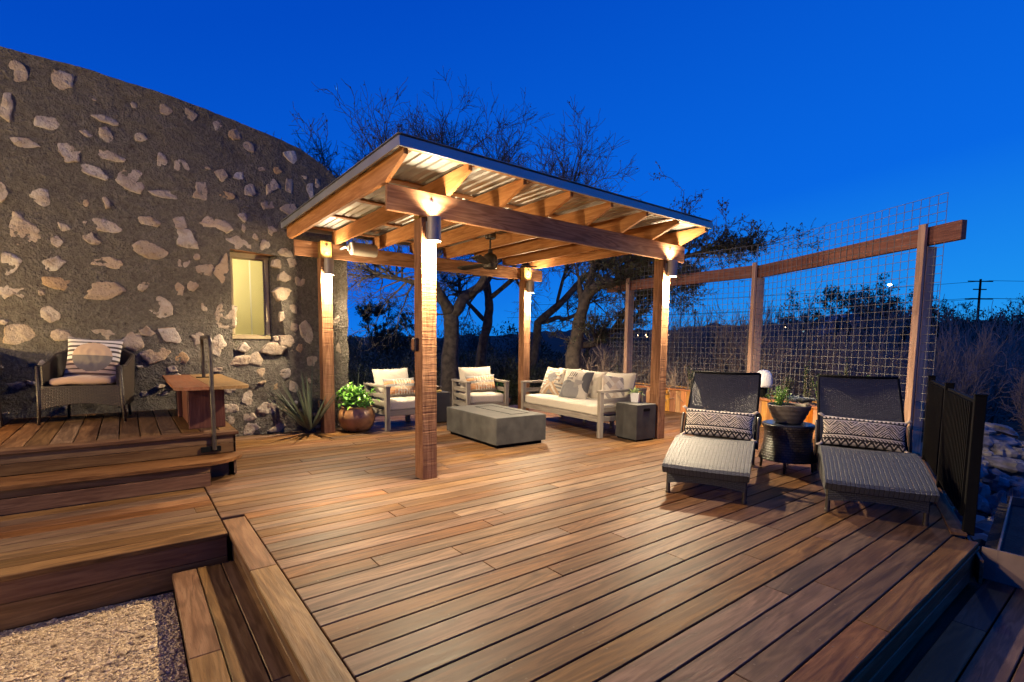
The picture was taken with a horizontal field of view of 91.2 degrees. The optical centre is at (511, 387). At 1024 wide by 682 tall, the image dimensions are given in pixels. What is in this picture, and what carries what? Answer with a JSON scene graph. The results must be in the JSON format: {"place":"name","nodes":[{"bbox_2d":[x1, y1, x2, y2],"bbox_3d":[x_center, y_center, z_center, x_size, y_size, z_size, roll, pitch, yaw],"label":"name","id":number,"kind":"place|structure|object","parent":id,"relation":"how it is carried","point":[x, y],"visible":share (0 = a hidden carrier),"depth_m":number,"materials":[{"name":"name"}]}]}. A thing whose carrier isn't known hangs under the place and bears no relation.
{"place":"outdoors","nodes":[
{"label":"outdoors","id":0,"kind":"place"},
{"bbox_2d":[0,592,189,681],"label":"gravel ground","id":1,"kind":"structure","parent":0,"point":[154,673],"depth_m":2.67,"materials":[{"name":"beige gravel"}]},
{"bbox_2d":[0,537,227,631],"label":"landing riser","id":2,"kind":"object","parent":1,"relation":"on","point":[30,600],"visible":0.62,"depth_m":3.04,"materials":[{"name":"brown wood"}]},
{"bbox_2d":[0,488,227,581],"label":"landing","id":3,"kind":"object","parent":2,"relation":"on","point":[44,541],"visible":1,"depth_m":3.44,"materials":[{"name":"brown wood"}]},
{"bbox_2d":[172,560,293,681],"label":"step","id":4,"kind":"object","parent":1,"relation":"on","point":[250,650],"visible":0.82,"depth_m":2.61,"materials":[{"name":"brown wood"}]},
{"bbox_2d":[0,0,1023,337],"label":"sky","id":5,"kind":"structure","parent":0,"point":[791,112],"materials":[{"name":"blue"}]},
{"bbox_2d":[1,351,1023,681],"bbox_3d":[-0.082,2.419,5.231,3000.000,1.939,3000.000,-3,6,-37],"label":"ground","id":6,"kind":"structure","parent":0,"point":[1021,437],"depth_m":6.52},
{"bbox_2d":[0,46,348,436],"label":"stone building","id":7,"kind":"structure","parent":6,"relation":"on","point":[143,223],"depth_m":6.18,"materials":[{"name":"stone"}]},
{"bbox_2d":[230,252,270,339],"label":"window","id":8,"kind":"structure","parent":7,"relation":"in","point":[249,272],"depth_m":7.08,"materials":[{"name":"yellow glass"}]},
{"bbox_2d":[348,331,374,369],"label":"shrub","id":9,"kind":"object","parent":6,"relation":"on","point":[352,356],"visible":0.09,"depth_m":21.34,"materials":[{"name":"green plant"}]},
{"bbox_2d":[348,360,381,405],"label":"shrub","id":10,"kind":"object","parent":6,"relation":"on","point":[353,374],"visible":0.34,"depth_m":15.48,"materials":[{"name":"green plant"}]},
{"bbox_2d":[347,333,396,366],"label":"shrub","id":11,"kind":"object","parent":6,"relation":"on","point":[378,351],"visible":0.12,"depth_m":27.49,"materials":[{"name":"green plant"}]},
{"bbox_2d":[348,294,414,356],"bbox_3d":[-8.224,-2.811,30.209,7.278,5.662,3.458,4,6,32],"label":"oak tree","id":12,"kind":"object","parent":6,"relation":"on","point":[377,338],"visible":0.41,"depth_m":29.08,"materials":[{"name":"green plant"}]},
{"bbox_2d":[351,351,414,375],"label":"shrub","id":13,"kind":"object","parent":6,"relation":"on","point":[380,360],"visible":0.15,"depth_m":20.44,"materials":[{"name":"green plant"}]},
{"bbox_2d":[383,341,414,367],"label":"shrub","id":14,"kind":"object","parent":6,"relation":"on","point":[397,358],"visible":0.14,"depth_m":27.80,"materials":[{"name":"green plant"}]},
{"bbox_2d":[398,356,459,385],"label":"shrub","id":15,"kind":"object","parent":6,"relation":"on","point":[438,375],"visible":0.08,"depth_m":15.43,"materials":[{"name":"green plant"}]},
{"bbox_2d":[273,68,647,406],"bbox_3d":[-1.576,-3.612,12.544,8.476,9.160,5.897,-1,5,-15],"label":"oak tree","id":16,"kind":"object","parent":6,"relation":"on","point":[452,313],"visible":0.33,"depth_m":11.91,"materials":[{"name":"brown plant"}]},
{"bbox_2d":[387,163,569,366],"bbox_3d":[-0.562,-3.176,15.179,6.125,7.803,4.390,4,6,30],"label":"oak tree","id":17,"kind":"object","parent":6,"relation":"on","point":[487,320],"visible":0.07,"depth_m":14.79,"materials":[{"name":"brown plant"}]},
{"bbox_2d":[459,317,498,358],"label":"shrub","id":18,"kind":"object","parent":6,"relation":"on","point":[474,339],"visible":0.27,"depth_m":38.77,"materials":[{"name":"green plant"}]},
{"bbox_2d":[458,347,516,382],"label":"shrub","id":19,"kind":"object","parent":6,"relation":"on","point":[467,364],"visible":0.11,"depth_m":19.97,"materials":[{"name":"green plant"}]},
{"bbox_2d":[468,344,517,387],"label":"shrub","id":20,"kind":"object","parent":6,"relation":"on","point":[490,362],"visible":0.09,"depth_m":16.41,"materials":[{"name":"green plant"}]},
{"bbox_2d":[488,321,552,365],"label":"shrub","id":21,"kind":"object","parent":6,"relation":"on","point":[510,336],"visible":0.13,"depth_m":38.83,"materials":[{"name":"green plant"}]},
{"bbox_2d":[490,355,556,405],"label":"shrub","id":22,"kind":"object","parent":6,"relation":"on","point":[513,391],"visible":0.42,"depth_m":15.11,"materials":[{"name":"green plant"}]},
{"bbox_2d":[188,469,961,560],"bbox_3d":[0.806,1.111,6.486,7.950,0.590,7.700,-3,6,-37],"label":"deck frame","id":23,"kind":"object","parent":6,"relation":"on","point":[230,558],"depth_m":3.87,"materials":[{"name":"brown wood"}]},
{"bbox_2d":[0,416,236,515],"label":"step riser","id":24,"kind":"object","parent":23,"relation":"on","point":[14,501],"visible":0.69,"depth_m":4.20,"materials":[{"name":"brown wood"}]},
{"bbox_2d":[0,409,238,454],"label":"platform","id":25,"kind":"structure","parent":24,"relation":"on","point":[30,435],"depth_m":4.84,"materials":[{"name":"brown wood"}]},
{"bbox_2d":[34,339,134,424],"bbox_3d":[-4.643,-0.093,5.532,0.740,0.883,0.710,-2,6,-26],"label":"wicker chair","id":26,"kind":"object","parent":25,"relation":"on","point":[54,387],"visible":0.88,"depth_m":5.30,"materials":[{"name":"wicker"}]},
{"bbox_2d":[63,337,123,376],"bbox_3d":[-4.656,-0.313,5.589,0.500,0.500,0.166,1,-16,-26],"label":"pillow","id":27,"kind":"object","parent":26,"relation":"on","point":[93,357],"visible":0.91,"depth_m":5.53,"materials":[{"name":"fabric"}]},
{"bbox_2d":[162,374,248,428],"bbox_3d":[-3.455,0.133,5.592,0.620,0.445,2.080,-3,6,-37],"label":"side table","id":28,"kind":"object","parent":25,"relation":"on","point":[192,399],"visible":1,"depth_m":5.07,"materials":[{"name":"brown wood"}]},
{"bbox_2d":[0,451,242,490],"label":"step tread","id":29,"kind":"object","parent":24,"relation":"on","point":[53,478],"visible":1,"depth_m":4.17,"materials":[{"name":"brown wood"}]},
{"bbox_2d":[196,335,220,452],"bbox_3d":[-3.251,0.004,5.325,0.166,1.114,1.456,-3,6,-33],"label":"handrail","id":30,"kind":"object","parent":29,"relation":"on","point":[214,447],"visible":1,"depth_m":4.76,"materials":[{"name":"brown metal"}]},
{"bbox_2d":[205,405,978,681],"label":"deck","id":31,"kind":"structure","parent":23,"relation":"on","point":[570,549],"depth_m":3.09,"materials":[{"name":"brown wood"}]},
{"bbox_2d":[259,357,339,432],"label":"yucca","id":32,"kind":"object","parent":31,"relation":"on","point":[307,425],"visible":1,"depth_m":7.04,"materials":[{"name":"green plant"}]},
{"bbox_2d":[335,382,379,431],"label":"potted plant","id":33,"kind":"object","parent":31,"relation":"on","point":[356,413],"visible":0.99,"depth_m":7.25,"materials":[{"name":"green plant"}]},
{"bbox_2d":[364,368,414,431],"bbox_3d":[-1.785,0.155,7.867,0.780,0.899,0.790,-4,6,-39],"label":"armchair","id":34,"kind":"object","parent":31,"relation":"on","point":[387,406],"visible":0.69,"depth_m":7.63,"materials":[{"name":"beige fabric"}]},
{"bbox_2d":[382,378,414,397],"bbox_3d":[-1.763,0.000,7.908,0.560,0.310,0.161,-4,-13,-42],"label":"pillow","id":35,"kind":"object","parent":34,"relation":"on","point":[403,387],"visible":0.93,"depth_m":7.85,"materials":[{"name":"fabric"}]},
{"bbox_2d":[437,390,449,422],"bbox_3d":[-1.290,0.318,8.353,0.380,0.510,0.380,-3,6,-33],"label":"cube table","id":36,"kind":"object","parent":31,"relation":"on","point":[443,400],"visible":0.31,"depth_m":8.23,"materials":[{"name":"black concrete"}]},
{"bbox_2d":[451,366,508,406],"bbox_3d":[-0.567,0.087,8.824,0.780,0.893,0.790,-2,6,-25],"label":"armchair","id":37,"kind":"object","parent":31,"relation":"on","point":[463,394],"visible":0.69,"depth_m":8.65,"materials":[{"name":"beige fabric"}]},
{"bbox_2d":[465,374,495,392],"bbox_3d":[-0.547,-0.069,8.841,0.540,0.310,0.158,-5,-13,-23],"label":"pillow","id":38,"kind":"object","parent":37,"relation":"on","point":[482,383],"visible":0.95,"depth_m":8.78,"materials":[{"name":"fabric"}]},
{"bbox_2d":[447,404,545,447],"bbox_3d":[-0.249,0.507,6.964,0.785,0.392,1.320,-3,6,-35],"label":"fire table","id":39,"kind":"object","parent":31,"relation":"on","point":[496,426],"visible":1,"depth_m":6.55,"materials":[{"name":"concrete"}]},
{"bbox_2d":[280,131,712,479],"bbox_3d":[-0.229,-0.772,6.926,4.600,2.944,3.800,-3,6,-37],"label":"pergola","id":40,"kind":"object","parent":31,"relation":"on","point":[398,187],"visible":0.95,"depth_m":5.74,"materials":[{"name":"brown wood"}]},
{"bbox_2d":[340,242,377,257],"bbox_3d":[-2.198,-1.978,7.231,0.460,0.180,0.320,-3,6,-37],"label":"speaker","id":41,"kind":"object","parent":40,"relation":"attached to","point":[361,249],"visible":1,"depth_m":7.12},
{"bbox_2d":[426,215,440,242],"bbox_3d":[-0.716,-1.448,4.591,0.124,0.217,0.140,-3,6,-37],"label":"post light","id":42,"kind":"object","parent":40,"relation":"attached to","point":[433,228],"visible":1,"depth_m":4.54,"materials":[{"name":"grey metal"}]},
{"bbox_2d":[457,231,535,269],"bbox_3d":[-0.334,-1.922,7.036,1.182,0.542,1.106,-3,6,-37],"label":"ceiling fan","id":43,"kind":"object","parent":40,"relation":"hanging from","point":[488,260],"visible":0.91,"depth_m":6.88,"materials":[{"name":"brown metal"}]},
{"bbox_2d":[521,368,646,438],"bbox_3d":[1.071,0.169,8.055,0.910,0.898,2.030,-3,6,-32],"label":"sofa","id":44,"kind":"object","parent":31,"relation":"on","point":[597,407],"visible":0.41,"depth_m":7.57,"materials":[{"name":"beige fabric"}]},
{"bbox_2d":[540,367,566,394],"bbox_3d":[0.724,-0.103,8.593,0.175,0.500,0.500,26,-10,-42],"label":"pillow","id":45,"kind":"object","parent":44,"relation":"on","point":[553,380],"visible":0.91,"depth_m":8.51,"materials":[{"name":"fabric"}]},
{"bbox_2d":[558,369,594,398],"bbox_3d":[1.029,-0.046,8.032,0.500,0.500,0.177,10,-15,33],"label":"pillow","id":46,"kind":"object","parent":44,"relation":"on","point":[576,384],"visible":0.99,"depth_m":7.95,"materials":[{"name":"fabric"}]},
{"bbox_2d":[602,375,624,398],"bbox_3d":[1.530,0.016,7.501,0.400,0.400,0.161,6,-14,9],"label":"pillow","id":47,"kind":"object","parent":44,"relation":"on","point":[610,382],"visible":0.62,"depth_m":7.45,"materials":[{"name":"fabric"}]},
{"bbox_2d":[615,401,655,441],"bbox_3d":[1.730,0.466,7.026,0.370,0.505,0.404,-3,6,-32],"label":"cube table","id":48,"kind":"object","parent":31,"relation":"on","point":[635,421],"visible":0.97,"depth_m":6.89,"materials":[{"name":"grey concrete"}]},
{"bbox_2d":[662,371,761,503],"bbox_3d":[2.004,0.391,4.916,0.746,1.024,1.690,3,6,28],"label":"lounger","id":49,"kind":"object","parent":31,"relation":"on","point":[725,462],"visible":0.9,"depth_m":4.66,"materials":[{"name":"grey wicker"}]},
{"bbox_2d":[680,405,758,442],"bbox_3d":[2.087,0.365,5.069,0.723,0.330,0.135,4,-18,24],"label":"pillow","id":50,"kind":"object","parent":49,"relation":"on","point":[720,423],"visible":1,"depth_m":5.01,"materials":[{"name":"fabric"}]},
{"bbox_2d":[634,382,923,452],"bbox_3d":[3.609,0.297,9.451,1.425,0.471,7.026,-2,6,-27],"label":"planter box","id":51,"kind":"object","parent":31,"relation":"on","point":[672,404],"visible":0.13,"depth_m":9.69,"materials":[{"name":"orange wood"}]},
{"bbox_2d":[757,370,772,397],"bbox_3d":[4.346,-0.061,8.682,0.294,0.495,0.294,-3,6,-37],"label":"garden lamp","id":52,"kind":"object","parent":51,"relation":"on","point":[766,379],"visible":0.73,"depth_m":8.56,"materials":[{"name":"white plastic"}]},
{"bbox_2d":[607,192,966,453],"bbox_3d":[4.021,-0.946,8.971,0.882,3.180,6.778,-2,6,-25],"label":"trellis fence","id":53,"kind":"object","parent":31,"relation":"on","point":[923,239],"visible":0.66,"depth_m":7.22,"materials":[{"name":"brown wood"}]},
{"bbox_2d":[758,420,815,473],"bbox_3d":[2.942,0.626,5.362,0.550,0.499,0.550,-3,6,-37],"label":"wicker table","id":54,"kind":"object","parent":31,"relation":"on","point":[785,444],"visible":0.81,"depth_m":5.16,"materials":[{"name":"black wicker"}]},
{"bbox_2d":[765,386,816,424],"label":"potted plant","id":55,"kind":"object","parent":54,"relation":"on","point":[782,412],"visible":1,"depth_m":5.22,"materials":[{"name":"plant"}]},
{"bbox_2d":[814,374,939,525],"bbox_3d":[3.132,0.444,4.444,0.746,1.024,1.690,3,6,28],"label":"lounger","id":56,"kind":"object","parent":31,"relation":"on","point":[873,475],"visible":0.88,"depth_m":4.16,"materials":[{"name":"grey wicker"}]},
{"bbox_2d":[816,412,912,452],"bbox_3d":[3.214,0.419,4.597,0.722,0.330,0.138,5,-17,30],"label":"pillow","id":57,"kind":"object","parent":56,"relation":"on","point":[884,435],"visible":1,"depth_m":4.54,"materials":[{"name":"fabric"}]},
{"bbox_2d":[922,460,967,536],"bbox_3d":[3.957,0.933,4.708,0.090,0.020,2.900,4,6,34],"label":"deck edge strip","id":58,"kind":"object","parent":31,"relation":"on","point":[950,518],"visible":0.5,"depth_m":3.90,"materials":[{"name":"brown wood"}]},
{"bbox_2d":[921,375,987,535],"bbox_3d":[4.013,0.449,4.647,0.078,0.997,2.836,4,6,34],"label":"iron fence","id":59,"kind":"object","parent":58,"relation":"on","point":[953,434],"visible":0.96,"depth_m":3.92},
{"bbox_2d":[220,516,983,681],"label":"deck border","id":60,"kind":"object","parent":23,"relation":"on","point":[308,653],"visible":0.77,"depth_m":2.51,"materials":[{"name":"brown wood"}]},
{"bbox_2d":[530,165,634,385],"bbox_3d":[2.748,-3.258,16.310,5.077,7.887,3.456,-3,6,-37],"label":"oak tree","id":61,"kind":"object","parent":6,"relation":"on","point":[548,313],"visible":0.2,"depth_m":15.83,"materials":[{"name":"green plant"}]},
{"bbox_2d":[555,321,647,371],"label":"bare shrub","id":62,"kind":"object","parent":6,"relation":"on","point":[598,351],"visible":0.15,"depth_m":16.73,"materials":[{"name":"brown plant"}]},
{"bbox_2d":[580,336,670,384],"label":"bare shrub","id":63,"kind":"object","parent":6,"relation":"on","point":[603,363],"visible":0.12,"depth_m":12.31,"materials":[{"name":"brown plant"}]},
{"bbox_2d":[597,329,684,387],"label":"bare shrub","id":64,"kind":"object","parent":6,"relation":"on","point":[638,365],"visible":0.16,"depth_m":13.12,"materials":[{"name":"brown plant"}]},
{"bbox_2d":[636,305,702,388],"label":"bare shrub","id":65,"kind":"object","parent":6,"relation":"on","point":[674,347],"visible":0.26,"depth_m":13.54,"materials":[{"name":"brown plant"}]},
{"bbox_2d":[639,348,722,401],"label":"bare shrub","id":66,"kind":"object","parent":6,"relation":"on","point":[673,381],"visible":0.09,"depth_m":10.33,"materials":[{"name":"brown plant"}]},
{"bbox_2d":[546,161,824,368],"bbox_3d":[3.709,-1.870,11.359,5.978,5.957,3.131,2,5,19],"label":"oak tree","id":67,"kind":"object","parent":6,"relation":"on","point":[592,287],"visible":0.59,"depth_m":11.20,"materials":[{"name":"green plant"}]},
{"bbox_2d":[640,292,738,372],"bbox_3d":[5.851,-1.259,16.632,2.750,4.543,3.220,-1,5,-21],"label":"bare shrub","id":68,"kind":"object","parent":6,"relation":"on","point":[698,334],"visible":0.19,"depth_m":16.32,"materials":[{"name":"brown plant"}]},
{"bbox_2d":[687,297,773,370],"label":"bare shrub","id":69,"kind":"object","parent":6,"relation":"on","point":[728,340],"visible":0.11,"depth_m":16.48,"materials":[{"name":"brown plant"}]},
{"bbox_2d":[705,299,799,392],"bbox_3d":[6.135,-0.816,13.026,2.084,3.666,2.508,1,5,7],"label":"bare shrub","id":70,"kind":"object","parent":6,"relation":"on","point":[730,336],"visible":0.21,"depth_m":12.83,"materials":[{"name":"brown plant"}]},
{"bbox_2d":[720,334,798,394],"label":"bare shrub","id":71,"kind":"object","parent":6,"relation":"on","point":[774,369],"visible":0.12,"depth_m":10.03,"materials":[{"name":"brown plant"}]},
{"bbox_2d":[730,290,824,364],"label":"bare shrub","id":72,"kind":"object","parent":6,"relation":"on","point":[790,331],"visible":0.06,"depth_m":21.00,"materials":[{"name":"brown plant"}]},
{"bbox_2d":[763,316,830,396],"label":"bare shrub","id":73,"kind":"object","parent":6,"relation":"on","point":[793,370],"visible":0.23,"depth_m":12.67,"materials":[{"name":"brown plant"}]},
{"bbox_2d":[737,279,869,385],"bbox_3d":[9.187,-1.309,16.477,3.936,4.409,3.271,0,5,-5],"label":"bare shrub","id":74,"kind":"object","parent":6,"relation":"on","point":[789,332],"visible":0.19,"depth_m":16.53,"materials":[{"name":"brown plant"}]},
{"bbox_2d":[771,348,859,403],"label":"bare shrub","id":75,"kind":"object","parent":6,"relation":"on","point":[813,396],"visible":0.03,"depth_m":10.74,"materials":[{"name":"brown plant"}]},
{"bbox_2d":[772,314,874,369],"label":"bare shrub","id":76,"kind":"object","parent":6,"relation":"on","point":[831,345],"visible":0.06,"depth_m":21.33,"materials":[{"name":"brown plant"}]},
{"bbox_2d":[801,294,877,388],"bbox_3d":[7.842,-0.481,12.085,2.148,3.563,1.835,-3,6,-37],"label":"bare shrub","id":77,"kind":"object","parent":6,"relation":"on","point":[851,352],"visible":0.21,"depth_m":12.08,"materials":[{"name":"brown plant"}]},
{"bbox_2d":[775,281,940,359],"bbox_3d":[17.747,-1.474,25.746,6.576,8.215,6.469,-3,6,-37],"label":"oak tree","id":78,"kind":"object","parent":6,"relation":"on","point":[818,316],"visible":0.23,"depth_m":26.11,"materials":[{"name":"green plant"}]},
{"bbox_2d":[815,273,911,371],"bbox_3d":[15.055,-1.856,21.085,3.778,5.609,4.545,0,5,-12],"label":"bare shrub","id":79,"kind":"object","parent":6,"relation":"on","point":[891,317],"visible":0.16,"depth_m":21.08,"materials":[{"name":"brown plant"}]},
{"bbox_2d":[806,311,927,409],"bbox_3d":[7.246,-0.141,10.273,2.141,2.796,1.780,3,5,21],"label":"bare shrub","id":80,"kind":"object","parent":6,"relation":"on","point":[860,363],"visible":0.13,"depth_m":10.42,"materials":[{"name":"brown plant"}]},
{"bbox_2d":[856,328,938,398],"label":"bare shrub","id":81,"kind":"object","parent":6,"relation":"on","point":[889,356],"visible":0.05,"depth_m":13.38,"materials":[{"name":"brown plant"}]},
{"bbox_2d":[821,273,974,362],"bbox_3d":[18.754,-2.240,23.768,6.380,6.155,5.616,0,5,-2],"label":"oak tree","id":82,"kind":"object","parent":6,"relation":"on","point":[865,310],"visible":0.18,"depth_m":22.77,"materials":[{"name":"green plant"}]},
{"bbox_2d":[842,301,953,375],"bbox_3d":[12.843,-0.868,17.057,3.454,3.970,4.174,4,6,34],"label":"bare shrub","id":83,"kind":"object","parent":6,"relation":"on","point":[870,337],"visible":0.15,"depth_m":16.38,"materials":[{"name":"brown plant"}]},
{"bbox_2d":[884,579,1023,681],"bbox_3d":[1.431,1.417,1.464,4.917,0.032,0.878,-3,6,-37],"label":"walkway","id":84,"kind":"structure","parent":6,"relation":"on","point":[951,652],"depth_m":2.57,"materials":[{"name":"brown wood"}]},
{"bbox_2d":[981,496,1023,589],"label":"steel planter","id":85,"kind":"object","parent":84,"relation":"on","point":[1002,554],"visible":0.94,"depth_m":3.46,"materials":[{"name":"metal"}]},
{"bbox_2d":[899,304,1011,415],"bbox_3d":[11.254,-0.429,12.927,2.000,3.362,2.418,3,5,21],"label":"bare shrub","id":86,"kind":"object","parent":6,"relation":"on","point":[986,366],"visible":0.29,"depth_m":12.40,"materials":[{"name":"brown plant"}]},
{"bbox_2d":[905,302,1016,358],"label":"bare shrub","id":87,"kind":"object","parent":6,"relation":"on","point":[967,331],"visible":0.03,"depth_m":20.94,"materials":[{"name":"brown plant"}]},
{"bbox_2d":[925,335,1003,408],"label":"bare shrub","id":88,"kind":"object","parent":6,"relation":"on","point":[965,388],"visible":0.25,"depth_m":11.30,"materials":[{"name":"brown plant"}]},
{"bbox_2d":[907,288,1023,413],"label":"bare shrub","id":89,"kind":"object","parent":6,"relation":"on","point":[998,338],"visible":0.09,"depth_m":17.37,"materials":[{"name":"brown plant"}]},
{"bbox_2d":[927,329,1023,426],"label":"bare shrub","id":90,"kind":"object","parent":6,"relation":"on","point":[989,412],"visible":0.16,"depth_m":13.43,"materials":[{"name":"brown plant"}]},
{"bbox_2d":[935,303,1023,427],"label":"bare shrub","id":91,"kind":"object","parent":6,"relation":"on","point":[996,419],"visible":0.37,"depth_m":13.56,"materials":[{"name":"brown plant"}]},
{"bbox_2d":[935,293,1023,358],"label":"oak tree","id":92,"kind":"object","parent":6,"relation":"on","point":[964,306],"visible":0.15,"depth_m":29.96,"materials":[{"name":"green plant"}]},
{"bbox_2d":[987,470,1023,478],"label":"rock","id":93,"kind":"object","parent":6,"relation":"on","point":[1019,475],"visible":0.02,"depth_m":6.67,"materials":[{"name":"grey stone"}]},
{"bbox_2d":[982,455,1023,474],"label":"rock","id":94,"kind":"object","parent":93,"relation":"on","point":[1004,465],"visible":0.62,"depth_m":6.65,"materials":[{"name":"grey stone"}]},
{"bbox_2d":[997,363,1023,435],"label":"bare shrub","id":95,"kind":"object","parent":6,"relation":"on","point":[1019,402],"visible":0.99,"depth_m":10.58,"materials":[{"name":"brown plant"}]},
{"bbox_3d":[7.542,0.999,7.533,0.281,0.206,0.384,6,12,-19],"label":"rock","id":96,"kind":"object","parent":6,"relation":"on","visible":0},
{"bbox_2d":[1012,439,1023,447],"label":"rock","id":97,"kind":"object","parent":96,"relation":"on","point":[1021,443],"visible":0.53,"depth_m":7.35,"materials":[{"name":"grey stone"}]},
{"bbox_2d":[990,433,1019,445],"bbox_3d":[7.314,0.801,7.479,0.385,0.150,0.431,-3,13,21],"label":"rock","id":98,"kind":"object","parent":97,"relation":"on","point":[1009,440],"visible":0.54,"depth_m":7.38,"materials":[{"name":"grey stone"}]},
{"bbox_2d":[985,422,1018,437],"bbox_3d":[7.487,0.646,7.684,0.472,0.166,0.481,4,16,-24],"label":"rock","id":99,"kind":"object","parent":98,"relation":"on","point":[1003,429],"visible":0.82,"depth_m":7.58,"materials":[{"name":"grey stone"}]},
{"bbox_3d":[7.014,1.053,7.211,0.425,0.264,0.420,6,-3,12],"label":"rock","id":100,"kind":"object","parent":6,"relation":"on","visible":0},
{"bbox_2d":[991,442,1016,457],"bbox_3d":[6.935,0.899,7.095,0.271,0.262,0.333,1,5,4],"label":"rock","id":101,"kind":"object","parent":100,"relation":"on","point":[1003,449],"visible":0.75,"depth_m":7.04,"materials":[{"name":"grey stone"}]},
{"bbox_3d":[6.296,1.363,6.543,0.380,0.343,0.436,4,14,30],"label":"rock","id":102,"kind":"object","parent":6,"relation":"on","visible":0},
{"bbox_2d":[982,468,1010,491],"bbox_3d":[6.253,1.199,6.437,0.305,0.309,0.358,12,1,22],"label":"rock","id":103,"kind":"object","parent":102,"relation":"on","point":[995,480],"visible":0.81,"depth_m":6.38,"materials":[{"name":"grey stone"}]},
{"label":"rock","id":104,"kind":"object","parent":6,"relation":"on","visible":0},
{"bbox_2d":[975,516,993,534],"bbox_3d":[5.295,1.629,5.426,0.566,0.392,0.575,6,5,3],"label":"rock","id":105,"kind":"object","parent":104,"relation":"on","point":[983,526],"visible":0.13,"depth_m":5.46,"materials":[{"name":"grey stone"}]},
{"bbox_2d":[348,320,987,353],"bbox_3d":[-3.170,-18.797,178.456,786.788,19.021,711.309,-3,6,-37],"label":"hills","id":106,"kind":"structure","parent":0,"point":[555,343],"depth_m":184.60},
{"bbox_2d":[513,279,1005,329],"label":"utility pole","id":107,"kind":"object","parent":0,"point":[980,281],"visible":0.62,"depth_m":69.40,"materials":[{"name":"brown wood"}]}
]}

